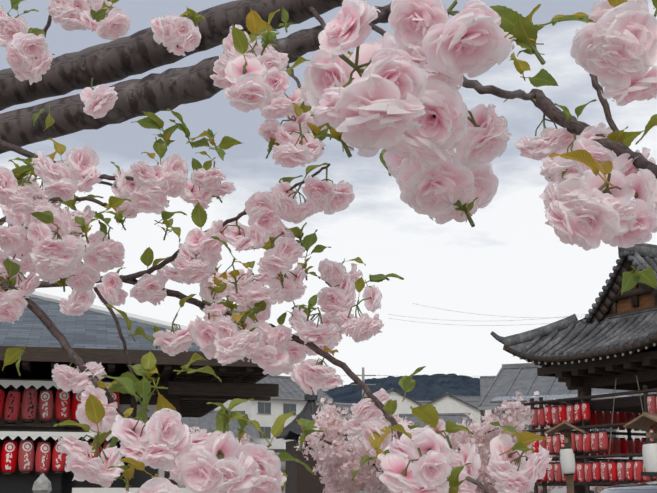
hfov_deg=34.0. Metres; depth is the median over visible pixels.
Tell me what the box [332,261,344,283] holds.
blossom
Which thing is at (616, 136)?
leaf
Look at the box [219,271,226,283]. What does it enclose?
leaf
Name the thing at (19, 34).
blossom
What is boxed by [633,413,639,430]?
tower lantern
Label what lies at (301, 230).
leaf
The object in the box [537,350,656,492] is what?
bell tower frame
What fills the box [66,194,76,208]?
leaf
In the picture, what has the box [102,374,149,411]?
leaf
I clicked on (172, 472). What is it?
blossom
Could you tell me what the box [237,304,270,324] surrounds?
blossom
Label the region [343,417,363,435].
blossom
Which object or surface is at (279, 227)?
blossom
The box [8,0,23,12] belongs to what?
leaf
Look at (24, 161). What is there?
leaf
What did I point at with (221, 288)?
leaf
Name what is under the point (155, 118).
leaf
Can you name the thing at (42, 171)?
blossom
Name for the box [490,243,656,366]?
bell tower roof
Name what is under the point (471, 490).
blossom
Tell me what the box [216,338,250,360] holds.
blossom
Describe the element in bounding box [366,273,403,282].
leaf
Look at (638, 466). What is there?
tower lantern
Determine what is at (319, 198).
blossom
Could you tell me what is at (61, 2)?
blossom
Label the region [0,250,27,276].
blossom
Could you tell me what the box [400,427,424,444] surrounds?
blossom
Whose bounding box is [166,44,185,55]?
blossom
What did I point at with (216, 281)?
leaf
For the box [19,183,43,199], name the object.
blossom
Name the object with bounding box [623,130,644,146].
leaf
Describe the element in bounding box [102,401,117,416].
blossom
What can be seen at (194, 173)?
blossom
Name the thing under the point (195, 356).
leaf
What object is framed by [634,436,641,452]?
tower lantern
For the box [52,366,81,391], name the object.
blossom
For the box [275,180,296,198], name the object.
blossom
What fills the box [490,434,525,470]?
blossom
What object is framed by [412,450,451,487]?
blossom
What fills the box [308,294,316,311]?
leaf
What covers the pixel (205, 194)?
blossom
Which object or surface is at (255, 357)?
blossom
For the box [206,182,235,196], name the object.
blossom
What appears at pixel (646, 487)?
car
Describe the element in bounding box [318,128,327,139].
leaf
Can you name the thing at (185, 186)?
blossom
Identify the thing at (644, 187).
blossom
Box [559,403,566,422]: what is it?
tower lantern
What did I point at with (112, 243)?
blossom
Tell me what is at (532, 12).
leaf
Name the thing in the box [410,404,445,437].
leaf
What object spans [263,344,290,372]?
blossom
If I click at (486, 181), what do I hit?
blossom
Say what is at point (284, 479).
blossom
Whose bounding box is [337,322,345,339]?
blossom
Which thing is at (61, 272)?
blossom
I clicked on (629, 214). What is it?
blossom
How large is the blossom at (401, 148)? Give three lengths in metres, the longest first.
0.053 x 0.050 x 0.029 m
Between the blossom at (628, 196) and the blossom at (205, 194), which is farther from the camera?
the blossom at (205, 194)
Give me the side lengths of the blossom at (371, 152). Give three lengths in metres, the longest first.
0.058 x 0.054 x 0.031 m
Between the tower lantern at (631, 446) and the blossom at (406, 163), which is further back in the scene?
the tower lantern at (631, 446)
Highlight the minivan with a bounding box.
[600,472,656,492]
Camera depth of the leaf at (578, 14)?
1.08 m
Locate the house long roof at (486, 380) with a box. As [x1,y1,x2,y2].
[480,376,495,420]
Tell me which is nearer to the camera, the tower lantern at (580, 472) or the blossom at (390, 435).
the blossom at (390, 435)
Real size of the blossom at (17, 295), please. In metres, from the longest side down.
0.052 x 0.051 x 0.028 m
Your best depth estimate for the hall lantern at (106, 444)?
11.88 m
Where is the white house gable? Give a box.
[386,388,421,413]
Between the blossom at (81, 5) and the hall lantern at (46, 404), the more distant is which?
the hall lantern at (46, 404)
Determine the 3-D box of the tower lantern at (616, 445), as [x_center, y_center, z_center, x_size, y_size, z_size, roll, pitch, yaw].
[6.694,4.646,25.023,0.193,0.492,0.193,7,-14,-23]
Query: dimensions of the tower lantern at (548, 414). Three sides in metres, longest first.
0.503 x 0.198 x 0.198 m
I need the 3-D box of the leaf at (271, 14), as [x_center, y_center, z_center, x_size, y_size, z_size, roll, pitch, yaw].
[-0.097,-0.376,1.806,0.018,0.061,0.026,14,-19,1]
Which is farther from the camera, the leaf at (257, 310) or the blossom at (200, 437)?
the leaf at (257, 310)
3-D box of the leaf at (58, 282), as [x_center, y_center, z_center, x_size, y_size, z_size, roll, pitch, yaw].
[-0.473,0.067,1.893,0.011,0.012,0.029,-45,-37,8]
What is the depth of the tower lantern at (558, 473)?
23.28 m
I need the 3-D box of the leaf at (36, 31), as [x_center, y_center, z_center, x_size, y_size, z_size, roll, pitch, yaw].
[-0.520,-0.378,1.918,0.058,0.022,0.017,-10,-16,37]
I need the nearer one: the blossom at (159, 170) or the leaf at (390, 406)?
the leaf at (390, 406)
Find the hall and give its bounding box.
[0,291,278,492]
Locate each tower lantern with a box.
[531,405,538,427]
[532,433,538,452]
[538,407,545,426]
[539,432,545,448]
[541,469,547,482]
[544,403,552,425]
[546,435,553,454]
[547,462,554,482]
[551,403,560,425]
[553,433,560,454]
[554,459,562,482]
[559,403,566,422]
[560,432,563,446]
[566,401,574,424]
[571,432,576,452]
[573,461,577,482]
[574,400,581,422]
[575,432,583,452]
[576,459,584,483]
[581,399,590,421]
[583,429,591,453]
[584,459,593,483]
[590,411,595,428]
[591,429,599,452]
[592,460,600,481]
[595,411,603,428]
[599,428,607,451]
[600,458,609,481]
[603,411,610,428]
[605,435,612,454]
[608,458,617,482]
[610,412,617,428]
[612,435,619,453]
[617,412,625,429]
[617,458,625,482]
[619,436,627,457]
[625,412,632,429]
[625,459,633,481]
[626,438,634,452]
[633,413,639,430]
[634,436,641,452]
[634,458,642,482]
[642,464,650,481]
[647,392,656,413]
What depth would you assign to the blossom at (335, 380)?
1.72 m
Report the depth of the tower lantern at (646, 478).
21.08 m
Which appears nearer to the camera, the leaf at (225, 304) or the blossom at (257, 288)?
the blossom at (257, 288)
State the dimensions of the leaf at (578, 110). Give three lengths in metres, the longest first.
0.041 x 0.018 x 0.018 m
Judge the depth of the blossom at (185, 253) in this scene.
1.89 m
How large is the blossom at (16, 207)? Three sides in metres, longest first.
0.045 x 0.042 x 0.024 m
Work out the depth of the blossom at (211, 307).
1.92 m
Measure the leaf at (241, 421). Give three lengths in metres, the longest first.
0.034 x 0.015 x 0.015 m
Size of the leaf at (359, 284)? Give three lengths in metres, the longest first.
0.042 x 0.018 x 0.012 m
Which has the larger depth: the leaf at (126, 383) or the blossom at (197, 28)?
the blossom at (197, 28)
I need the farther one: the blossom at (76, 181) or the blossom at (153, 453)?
the blossom at (76, 181)
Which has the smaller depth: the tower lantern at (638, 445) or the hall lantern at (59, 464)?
the hall lantern at (59, 464)
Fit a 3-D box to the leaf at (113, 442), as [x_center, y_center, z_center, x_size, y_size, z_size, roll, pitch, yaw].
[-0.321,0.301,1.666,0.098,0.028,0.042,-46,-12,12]
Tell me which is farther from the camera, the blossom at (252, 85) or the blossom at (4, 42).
the blossom at (4, 42)
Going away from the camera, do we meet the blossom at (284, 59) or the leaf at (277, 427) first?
the leaf at (277, 427)
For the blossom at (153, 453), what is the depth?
1.21 m
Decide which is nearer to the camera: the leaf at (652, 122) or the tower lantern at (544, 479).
the leaf at (652, 122)
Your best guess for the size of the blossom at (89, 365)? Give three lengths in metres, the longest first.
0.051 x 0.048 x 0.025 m
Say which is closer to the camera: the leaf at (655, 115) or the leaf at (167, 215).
the leaf at (655, 115)
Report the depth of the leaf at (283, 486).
1.33 m
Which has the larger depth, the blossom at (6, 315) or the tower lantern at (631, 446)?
the tower lantern at (631, 446)
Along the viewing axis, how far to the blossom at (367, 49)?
0.80 m
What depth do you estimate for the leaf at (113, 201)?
1.79 m
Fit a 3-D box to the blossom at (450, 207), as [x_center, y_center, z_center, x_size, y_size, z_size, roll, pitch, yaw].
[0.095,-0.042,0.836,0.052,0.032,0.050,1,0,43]
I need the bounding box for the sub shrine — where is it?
[276,387,347,492]
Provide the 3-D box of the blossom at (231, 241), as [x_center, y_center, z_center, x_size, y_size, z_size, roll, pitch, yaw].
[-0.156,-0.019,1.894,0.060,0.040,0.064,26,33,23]
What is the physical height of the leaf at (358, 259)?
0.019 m
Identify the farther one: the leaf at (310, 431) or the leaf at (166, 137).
the leaf at (166, 137)
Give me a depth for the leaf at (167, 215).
1.90 m
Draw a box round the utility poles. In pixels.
[351,367,375,396]
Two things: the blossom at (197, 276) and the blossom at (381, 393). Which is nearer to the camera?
the blossom at (381, 393)
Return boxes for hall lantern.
[0,387,4,419]
[1,437,17,475]
[4,386,20,423]
[18,437,34,473]
[21,386,37,422]
[35,437,50,474]
[39,386,53,422]
[52,439,66,473]
[55,388,70,422]
[71,390,83,422]
[87,438,100,458]
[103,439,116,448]
[110,392,119,414]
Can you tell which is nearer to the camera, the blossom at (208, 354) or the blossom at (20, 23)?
the blossom at (208, 354)
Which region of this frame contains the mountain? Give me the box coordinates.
[324,373,479,402]
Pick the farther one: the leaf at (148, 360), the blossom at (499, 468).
the blossom at (499, 468)
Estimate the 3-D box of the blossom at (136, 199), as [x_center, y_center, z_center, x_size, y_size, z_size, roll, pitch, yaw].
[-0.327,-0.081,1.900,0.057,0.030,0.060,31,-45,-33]
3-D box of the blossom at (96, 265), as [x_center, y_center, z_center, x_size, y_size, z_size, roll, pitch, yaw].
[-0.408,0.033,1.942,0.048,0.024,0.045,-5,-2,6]
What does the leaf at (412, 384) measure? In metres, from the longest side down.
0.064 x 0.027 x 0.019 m
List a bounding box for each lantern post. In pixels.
[545,420,587,492]
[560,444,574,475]
[624,412,656,480]
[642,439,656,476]
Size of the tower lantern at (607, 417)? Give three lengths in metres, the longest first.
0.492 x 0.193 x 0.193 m
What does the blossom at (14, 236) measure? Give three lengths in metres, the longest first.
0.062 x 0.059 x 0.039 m
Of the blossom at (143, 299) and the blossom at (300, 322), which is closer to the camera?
the blossom at (300, 322)
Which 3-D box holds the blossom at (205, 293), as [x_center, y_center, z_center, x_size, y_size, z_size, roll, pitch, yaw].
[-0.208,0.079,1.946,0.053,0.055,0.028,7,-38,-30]
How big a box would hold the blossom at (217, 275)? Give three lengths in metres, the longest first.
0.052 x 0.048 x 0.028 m
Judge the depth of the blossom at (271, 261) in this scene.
1.72 m
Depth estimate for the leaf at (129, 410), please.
1.35 m
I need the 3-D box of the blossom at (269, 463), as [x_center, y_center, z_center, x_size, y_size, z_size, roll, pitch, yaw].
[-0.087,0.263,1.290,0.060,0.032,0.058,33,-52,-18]
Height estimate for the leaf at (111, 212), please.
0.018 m
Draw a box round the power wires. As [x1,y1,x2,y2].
[265,303,583,396]
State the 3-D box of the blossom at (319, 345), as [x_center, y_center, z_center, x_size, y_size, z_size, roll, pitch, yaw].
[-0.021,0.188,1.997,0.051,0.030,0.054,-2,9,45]
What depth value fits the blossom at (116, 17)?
1.99 m
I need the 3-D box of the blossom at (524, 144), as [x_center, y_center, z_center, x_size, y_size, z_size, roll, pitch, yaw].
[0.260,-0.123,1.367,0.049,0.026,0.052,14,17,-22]
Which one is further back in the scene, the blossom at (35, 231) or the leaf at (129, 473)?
the blossom at (35, 231)
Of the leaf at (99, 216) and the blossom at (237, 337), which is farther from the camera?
the leaf at (99, 216)
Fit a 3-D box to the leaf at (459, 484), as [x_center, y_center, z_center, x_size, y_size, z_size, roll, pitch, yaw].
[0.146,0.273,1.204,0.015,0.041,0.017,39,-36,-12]
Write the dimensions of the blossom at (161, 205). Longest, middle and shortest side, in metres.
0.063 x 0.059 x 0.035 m
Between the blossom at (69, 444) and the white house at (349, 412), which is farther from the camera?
the white house at (349, 412)
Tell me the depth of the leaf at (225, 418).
1.25 m
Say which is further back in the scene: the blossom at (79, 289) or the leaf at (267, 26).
the blossom at (79, 289)
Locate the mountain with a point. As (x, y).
(463, 385)
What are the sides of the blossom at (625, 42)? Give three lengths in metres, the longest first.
0.063 x 0.062 x 0.034 m
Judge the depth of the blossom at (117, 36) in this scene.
2.02 m
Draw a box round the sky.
[0,0,656,386]
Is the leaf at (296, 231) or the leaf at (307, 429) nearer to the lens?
the leaf at (307, 429)
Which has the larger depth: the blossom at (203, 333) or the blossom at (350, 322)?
the blossom at (203, 333)
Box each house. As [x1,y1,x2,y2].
[181,410,259,442]
[215,375,332,452]
[326,402,358,445]
[337,404,352,410]
[381,413,471,434]
[418,400,483,416]
[427,392,484,433]
[454,396,484,422]
[478,363,656,492]
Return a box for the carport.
[490,393,632,437]
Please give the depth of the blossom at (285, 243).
1.72 m
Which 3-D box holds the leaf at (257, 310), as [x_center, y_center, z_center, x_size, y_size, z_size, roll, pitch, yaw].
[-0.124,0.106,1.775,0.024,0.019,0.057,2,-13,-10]
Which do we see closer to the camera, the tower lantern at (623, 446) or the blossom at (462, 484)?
the blossom at (462, 484)
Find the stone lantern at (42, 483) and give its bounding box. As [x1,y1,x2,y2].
[32,473,51,492]
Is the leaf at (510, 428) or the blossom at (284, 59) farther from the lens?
the blossom at (284, 59)
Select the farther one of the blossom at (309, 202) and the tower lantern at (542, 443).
the tower lantern at (542, 443)
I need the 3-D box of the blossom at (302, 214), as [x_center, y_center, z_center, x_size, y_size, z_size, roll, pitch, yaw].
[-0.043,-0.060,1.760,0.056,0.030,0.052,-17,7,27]
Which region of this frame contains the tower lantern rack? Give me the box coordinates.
[523,385,656,492]
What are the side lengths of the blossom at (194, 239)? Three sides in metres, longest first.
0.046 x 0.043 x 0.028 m
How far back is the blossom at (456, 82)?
0.76 m
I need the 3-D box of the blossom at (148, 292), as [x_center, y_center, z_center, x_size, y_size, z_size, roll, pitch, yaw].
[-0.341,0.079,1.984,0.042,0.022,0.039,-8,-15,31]
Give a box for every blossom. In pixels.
[0,9,6,16]
[0,16,14,26]
[0,16,29,41]
[0,35,12,46]
[0,166,17,195]
[0,186,20,204]
[0,204,23,225]
[0,224,26,249]
[0,225,25,252]
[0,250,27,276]
[0,266,24,283]
[0,289,28,312]
[0,292,13,307]
[0,297,23,320]
[0,306,18,323]
[3,187,36,214]
[5,45,32,71]
[7,196,34,213]
[8,230,34,256]
[9,32,39,60]
[11,57,41,84]
[13,33,47,58]
[14,185,34,198]
[14,257,33,271]
[15,283,29,295]
[18,212,32,226]
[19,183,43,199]
[19,271,39,293]
[21,248,32,260]
[23,175,41,189]
[26,275,35,294]
[27,199,48,213]
[27,222,52,244]
[28,201,55,218]
[30,151,65,182]
[30,207,63,227]
[30,247,60,263]
[31,51,52,79]
[32,259,67,278]
[33,236,71,257]
[35,201,60,209]
[38,275,56,283]
[40,210,72,240]
[41,175,77,200]
[41,190,57,201]
[42,252,75,269]
[43,162,70,180]
[45,263,77,272]
[48,2,62,18]
[49,4,64,22]
[49,267,71,277]
[50,0,66,19]
[50,268,73,279]
[52,363,78,385]
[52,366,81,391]
[56,159,71,176]
[56,208,70,224]
[57,434,91,458]
[58,7,80,27]
[59,11,86,30]
[59,298,67,309]
[59,300,72,315]
[60,235,84,266]
[60,257,82,277]
[61,242,80,259]
[65,0,86,17]
[65,145,99,180]
[65,266,99,289]
[65,298,84,315]
[65,371,100,392]
[65,453,102,481]
[68,178,80,192]
[68,289,95,311]
[69,205,94,228]
[71,276,88,287]
[72,224,89,234]
[72,457,115,487]
[74,288,90,290]
[75,362,102,374]
[75,459,102,482]
[76,165,101,193]
[76,236,86,245]
[76,399,115,434]
[78,262,100,288]
[79,11,98,31]
[80,87,91,104]
[81,364,106,390]
[81,384,107,405]
[83,84,115,118]
[83,242,111,272]
[86,0,94,10]
[87,231,107,248]
[89,239,108,256]
[94,264,114,270]
[95,0,115,17]
[95,247,124,264]
[95,283,117,304]
[96,19,118,38]
[98,453,123,479]
[99,8,130,38]
[99,87,117,111]
[100,446,121,470]
[101,272,122,291]
[102,239,124,260]
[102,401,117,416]
[108,30,119,39]
[111,181,122,197]
[111,298,125,306]
[111,414,148,448]
[113,169,123,190]
[114,197,136,217]
[114,256,124,267]
[116,197,138,214]
[117,170,142,197]
[117,289,127,299]
[119,442,145,461]
[128,185,160,213]
[130,161,157,184]
[130,283,148,297]
[134,183,166,200]
[134,284,153,295]
[134,293,166,305]
[136,477,181,492]
[137,197,169,214]
[137,273,164,295]
[140,441,177,467]
[143,165,166,185]
[143,185,167,196]
[145,408,185,450]
[146,288,166,300]
[149,423,192,470]
[150,16,168,46]
[151,482,174,492]
[152,330,175,347]
[156,166,174,196]
[156,269,167,288]
[158,14,181,45]
[161,154,187,176]
[161,329,190,355]
[162,265,184,282]
[163,171,186,197]
[164,458,181,479]
[165,329,193,351]
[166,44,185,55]
[166,171,187,191]
[169,17,194,42]
[169,323,195,350]
[169,475,181,483]
[170,167,185,186]
[172,256,193,275]
[174,460,184,484]
[178,26,200,46]
[178,242,195,260]
[178,445,225,492]
[179,29,200,51]
[179,179,200,202]
[182,264,216,283]
[185,190,211,208]
[185,228,205,253]
[185,259,209,274]
[188,315,202,345]
[189,429,211,447]
[190,319,216,348]
[191,168,215,188]
[191,251,212,262]
[195,170,219,188]
[196,186,216,199]
[197,250,211,262]
[199,228,222,257]
[199,282,227,302]
[200,347,215,352]
[200,348,215,356]
[200,457,245,492]
[202,167,226,185]
[203,302,230,311]
[203,305,229,319]
[203,430,238,458]
[204,305,227,320]
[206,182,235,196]
[207,253,221,266]
[208,271,230,290]
[210,64,233,89]
[210,220,231,244]
[212,455,260,492]
[213,300,226,320]
[214,54,229,82]
[214,315,237,338]
[214,332,227,352]
[214,351,249,365]
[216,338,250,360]
[223,24,250,57]
[223,328,263,356]
[224,85,250,101]
[224,221,248,247]
[225,56,267,84]
[225,275,247,292]
[226,45,241,60]
[226,452,259,492]
[227,72,271,112]
[228,289,250,306]
[229,84,259,110]
[229,225,248,240]
[229,269,247,286]
[230,269,252,285]
[231,308,256,326]
[232,236,253,251]
[233,333,259,357]
[233,443,280,482]
[235,53,255,59]
[236,440,274,456]
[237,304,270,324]
[241,281,277,311]
[243,286,265,305]
[245,191,274,214]
[246,44,262,53]
[246,222,269,248]
[246,320,272,346]
[246,345,276,363]
[248,207,280,229]
[248,469,282,492]
[252,271,273,284]
[253,43,277,55]
[255,50,281,69]
[255,345,278,363]
[257,261,266,272]
[257,348,289,368]
[258,118,280,142]
[260,96,293,118]
[260,221,282,237]
[260,248,292,275]
[261,327,274,345]
[263,67,289,97]
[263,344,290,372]
[263,361,293,375]
[266,96,293,116]
[266,99,290,117]
[266,284,286,307]
[267,326,291,347]
[270,187,289,216]
[270,273,293,286]
[271,142,310,167]
[271,278,295,299]
[273,207,301,223]
[273,222,294,238]
[273,236,298,256]
[275,125,297,147]
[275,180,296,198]
[276,121,306,133]
[276,195,298,217]
[277,51,288,70]
[278,242,305,266]
[279,470,286,487]
[284,283,306,301]
[284,341,306,363]
[285,87,304,106]
[286,111,313,131]
[286,113,311,128]
[288,311,316,329]
[289,283,304,295]
[290,198,315,220]
[290,264,306,286]
[290,316,308,340]
[290,343,306,364]
[290,363,319,394]
[291,131,318,153]
[291,306,309,324]
[297,144,314,160]
[298,140,323,161]
[298,359,333,380]
[299,200,317,220]
[299,324,330,343]
[300,82,308,99]
[301,92,310,105]
[301,175,339,203]
[304,49,353,106]
[305,342,329,355]
[305,359,319,366]
[306,365,335,388]
[309,110,325,125]
[311,87,363,128]
[312,196,341,214]
[314,188,329,204]
[315,195,331,210]
[317,287,347,311]
[318,0,379,63]
[318,258,335,281]
[318,323,339,343]
[319,314,339,325]
[320,300,352,320]
[320,374,343,390]
[321,261,344,280]
[324,180,354,212]
[325,323,339,348]
[327,73,425,148]
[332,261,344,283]
[335,311,358,324]
[336,263,362,284]
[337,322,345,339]
[340,271,354,295]
[340,293,355,307]
[341,313,371,336]
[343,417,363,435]
[346,287,355,300]
[347,144,379,156]
[350,313,382,342]
[350,397,380,419]
[351,32,396,81]
[358,133,401,149]
[358,405,381,425]
[361,48,427,100]
[361,318,383,336]
[362,285,381,312]
[362,399,385,419]
[362,417,390,452]
[368,419,394,440]
[373,388,389,404]
[377,453,388,470]
[379,452,419,492]
[383,151,404,178]
[385,131,434,170]
[388,0,448,49]
[389,437,415,463]
[391,422,409,440]
[394,41,461,81]
[394,131,464,164]
[396,158,474,216]
[399,156,454,208]
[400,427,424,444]
[401,473,450,492]
[406,79,467,151]
[406,428,451,464]
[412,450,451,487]
[417,61,465,89]
[421,187,477,223]
[422,0,510,77]
[427,419,445,437]
[439,192,478,212]
[442,163,498,217]
[448,471,476,492]
[448,482,469,492]
[450,454,467,467]
[454,116,511,167]
[459,441,480,479]
[461,488,475,492]
[462,29,516,77]
[466,104,498,154]
[487,457,526,477]
[488,460,523,478]
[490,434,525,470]
[494,478,522,492]
[497,469,533,492]
[515,136,545,160]
[521,444,551,485]
[529,135,569,159]
[530,136,564,155]
[539,181,564,211]
[540,127,578,153]
[540,156,568,182]
[544,200,593,250]
[547,147,572,175]
[549,160,580,183]
[555,177,611,211]
[561,188,619,248]
[570,19,619,74]
[573,122,612,150]
[575,48,622,75]
[575,137,604,160]
[576,144,616,175]
[580,170,634,197]
[586,0,628,23]
[587,26,649,88]
[593,1,656,74]
[601,65,656,105]
[608,196,636,235]
[610,194,638,219]
[610,199,656,247]
[612,150,648,175]
[613,196,637,231]
[625,169,656,209]
[628,0,648,11]
[642,147,655,163]
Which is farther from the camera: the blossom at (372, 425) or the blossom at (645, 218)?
the blossom at (372, 425)
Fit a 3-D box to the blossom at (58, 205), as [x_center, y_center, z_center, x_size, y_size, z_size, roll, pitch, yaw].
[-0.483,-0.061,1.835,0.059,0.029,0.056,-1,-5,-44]
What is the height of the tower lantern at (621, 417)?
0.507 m
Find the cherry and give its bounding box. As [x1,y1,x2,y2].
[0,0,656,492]
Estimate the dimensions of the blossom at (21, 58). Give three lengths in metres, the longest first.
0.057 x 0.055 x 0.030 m
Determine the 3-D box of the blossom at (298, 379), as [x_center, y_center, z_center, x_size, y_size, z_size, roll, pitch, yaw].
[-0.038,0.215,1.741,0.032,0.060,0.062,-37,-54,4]
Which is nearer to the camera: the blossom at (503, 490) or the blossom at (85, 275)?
the blossom at (503, 490)
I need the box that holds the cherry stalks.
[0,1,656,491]
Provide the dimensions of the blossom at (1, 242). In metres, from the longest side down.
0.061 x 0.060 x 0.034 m
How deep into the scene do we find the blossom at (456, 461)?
1.43 m
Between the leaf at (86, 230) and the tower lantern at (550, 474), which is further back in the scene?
the tower lantern at (550, 474)
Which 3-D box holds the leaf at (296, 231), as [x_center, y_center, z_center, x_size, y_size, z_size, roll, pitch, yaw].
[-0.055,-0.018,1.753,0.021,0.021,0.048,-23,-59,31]
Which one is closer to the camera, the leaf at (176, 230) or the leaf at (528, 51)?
the leaf at (528, 51)
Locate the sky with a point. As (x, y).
(514, 265)
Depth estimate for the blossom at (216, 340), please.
1.73 m
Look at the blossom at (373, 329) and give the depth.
1.71 m
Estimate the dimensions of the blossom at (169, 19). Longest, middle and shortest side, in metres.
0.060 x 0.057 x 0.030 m
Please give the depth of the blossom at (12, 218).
1.82 m
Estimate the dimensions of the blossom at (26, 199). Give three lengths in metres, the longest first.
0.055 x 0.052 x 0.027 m
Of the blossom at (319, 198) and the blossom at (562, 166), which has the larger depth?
the blossom at (319, 198)
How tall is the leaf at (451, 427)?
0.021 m
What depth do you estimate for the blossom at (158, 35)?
1.96 m
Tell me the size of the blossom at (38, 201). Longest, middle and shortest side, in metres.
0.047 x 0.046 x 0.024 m
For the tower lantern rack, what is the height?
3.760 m
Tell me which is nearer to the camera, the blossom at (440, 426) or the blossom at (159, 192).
the blossom at (440, 426)
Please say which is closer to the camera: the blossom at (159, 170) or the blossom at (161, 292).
the blossom at (159, 170)
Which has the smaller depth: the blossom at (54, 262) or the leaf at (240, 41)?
the leaf at (240, 41)
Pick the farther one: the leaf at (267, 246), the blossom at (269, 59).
the leaf at (267, 246)
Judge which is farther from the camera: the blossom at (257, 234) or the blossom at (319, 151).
the blossom at (257, 234)
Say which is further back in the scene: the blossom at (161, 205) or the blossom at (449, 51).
the blossom at (161, 205)
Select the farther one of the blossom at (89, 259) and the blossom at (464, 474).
the blossom at (89, 259)
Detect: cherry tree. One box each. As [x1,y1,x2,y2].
[189,426,254,444]
[294,390,634,492]
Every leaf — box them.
[2,343,29,370]
[3,258,19,283]
[7,276,16,285]
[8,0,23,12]
[8,157,29,164]
[12,165,30,178]
[16,343,26,375]
[19,9,38,14]
[30,212,55,225]
[31,28,44,35]
[31,210,59,227]
[33,106,50,125]
[45,106,54,128]
[46,151,56,159]
[49,138,65,161]
[53,280,65,285]
[53,420,101,433]
[54,201,76,209]
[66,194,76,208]
[71,194,103,205]
[72,215,84,224]
[80,218,98,233]
[84,225,92,237]
[85,393,105,436]
[90,7,98,21]
[92,6,110,31]
[92,418,141,450]
[94,213,109,226]
[95,211,112,228]
[97,380,116,388]
[98,220,106,234]
[99,211,125,221]
[102,1,113,8]
[102,196,130,212]
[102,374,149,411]
[103,203,118,211]
[103,304,135,341]
[107,415,138,447]
[107,465,133,477]
[108,372,167,393]
[109,381,163,392]
[114,213,122,220]
[119,457,151,475]
[123,408,133,415]
[123,466,134,488]
[127,364,155,380]
[128,326,153,343]
[131,117,163,131]
[135,377,150,405]
[137,377,159,423]
[139,369,150,379]
[140,247,153,268]
[141,152,157,161]
[141,352,156,379]
[143,111,163,130]
[149,364,156,376]
[152,256,170,265]
[153,137,165,164]
[153,325,159,332]
[153,380,175,410]
[154,138,168,145]
[154,211,186,224]
[155,219,180,242]
[162,124,179,143]
[163,132,169,142]
[165,219,172,231]
[167,108,192,147]
[169,119,192,145]
[173,366,221,381]
[177,294,195,312]
[177,353,205,374]
[186,8,195,18]
[186,130,210,143]
[187,138,209,147]
[191,202,206,229]
[192,158,201,170]
[193,16,202,24]
[196,151,213,160]
[203,157,215,170]
[206,402,231,416]
[207,128,212,137]
[209,136,244,149]
[211,147,225,160]
[211,236,236,259]
[212,283,227,295]
[213,275,219,294]
[215,409,228,431]
[216,415,227,426]
[217,301,231,306]
[218,398,254,422]
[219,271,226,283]
[219,411,247,424]
[229,303,236,313]
[229,310,255,323]
[230,270,238,277]
[232,24,248,64]
[232,312,244,322]
[234,261,251,271]
[237,414,247,424]
[238,309,254,324]
[239,417,271,445]
[239,423,249,433]
[246,9,263,45]
[247,261,254,268]
[247,306,260,314]
[248,32,261,42]
[249,237,276,249]
[254,300,266,316]
[255,29,268,48]
[256,34,266,52]
[258,16,271,45]
[265,9,279,33]
[266,32,275,41]
[268,141,273,153]
[268,411,294,446]
[277,312,286,324]
[278,452,312,473]
[279,175,301,182]
[281,6,288,22]
[281,472,286,491]
[285,57,309,70]
[285,227,304,242]
[292,103,302,120]
[296,429,323,444]
[297,418,315,435]
[299,163,328,185]
[299,222,306,245]
[299,425,320,436]
[300,101,311,112]
[303,229,316,258]
[307,122,319,135]
[307,244,330,255]
[308,272,323,280]
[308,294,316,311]
[313,133,353,149]
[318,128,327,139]
[323,345,337,355]
[325,123,341,143]
[330,127,343,151]
[349,257,365,265]
[351,455,376,481]
[355,275,364,299]
[365,274,389,282]
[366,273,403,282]
[368,425,390,462]
[375,447,385,461]
[379,153,390,175]
[382,399,396,417]
[383,424,412,441]
[398,376,415,399]
[402,366,425,401]
[407,422,420,429]
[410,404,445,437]
[437,420,470,433]
[447,467,461,487]
[449,485,456,492]
[451,463,470,474]
[453,200,471,215]
[456,477,470,492]
[466,197,477,221]
[490,5,521,33]
[490,422,517,438]
[499,431,551,455]
[502,430,519,437]
[503,442,534,452]
[508,36,543,44]
[508,52,530,80]
[513,13,537,49]
[517,45,544,56]
[520,68,557,86]
[526,4,540,51]
[530,25,544,54]
[535,15,594,25]
[537,12,588,25]
[549,150,612,185]
[553,103,571,121]
[575,99,596,120]
[594,158,612,182]
[607,126,627,142]
[608,0,627,6]
[621,266,640,295]
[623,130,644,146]
[631,266,656,287]
[636,114,656,144]
[636,117,656,142]
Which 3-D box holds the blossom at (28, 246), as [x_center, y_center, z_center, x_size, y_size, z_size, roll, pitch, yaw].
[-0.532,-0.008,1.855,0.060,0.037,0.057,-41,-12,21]
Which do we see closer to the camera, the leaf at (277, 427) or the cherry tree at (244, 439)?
the leaf at (277, 427)
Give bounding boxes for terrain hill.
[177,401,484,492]
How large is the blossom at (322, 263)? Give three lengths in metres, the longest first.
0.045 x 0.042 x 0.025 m
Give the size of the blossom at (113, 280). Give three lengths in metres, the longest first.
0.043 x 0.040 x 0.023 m
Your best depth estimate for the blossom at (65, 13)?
2.10 m

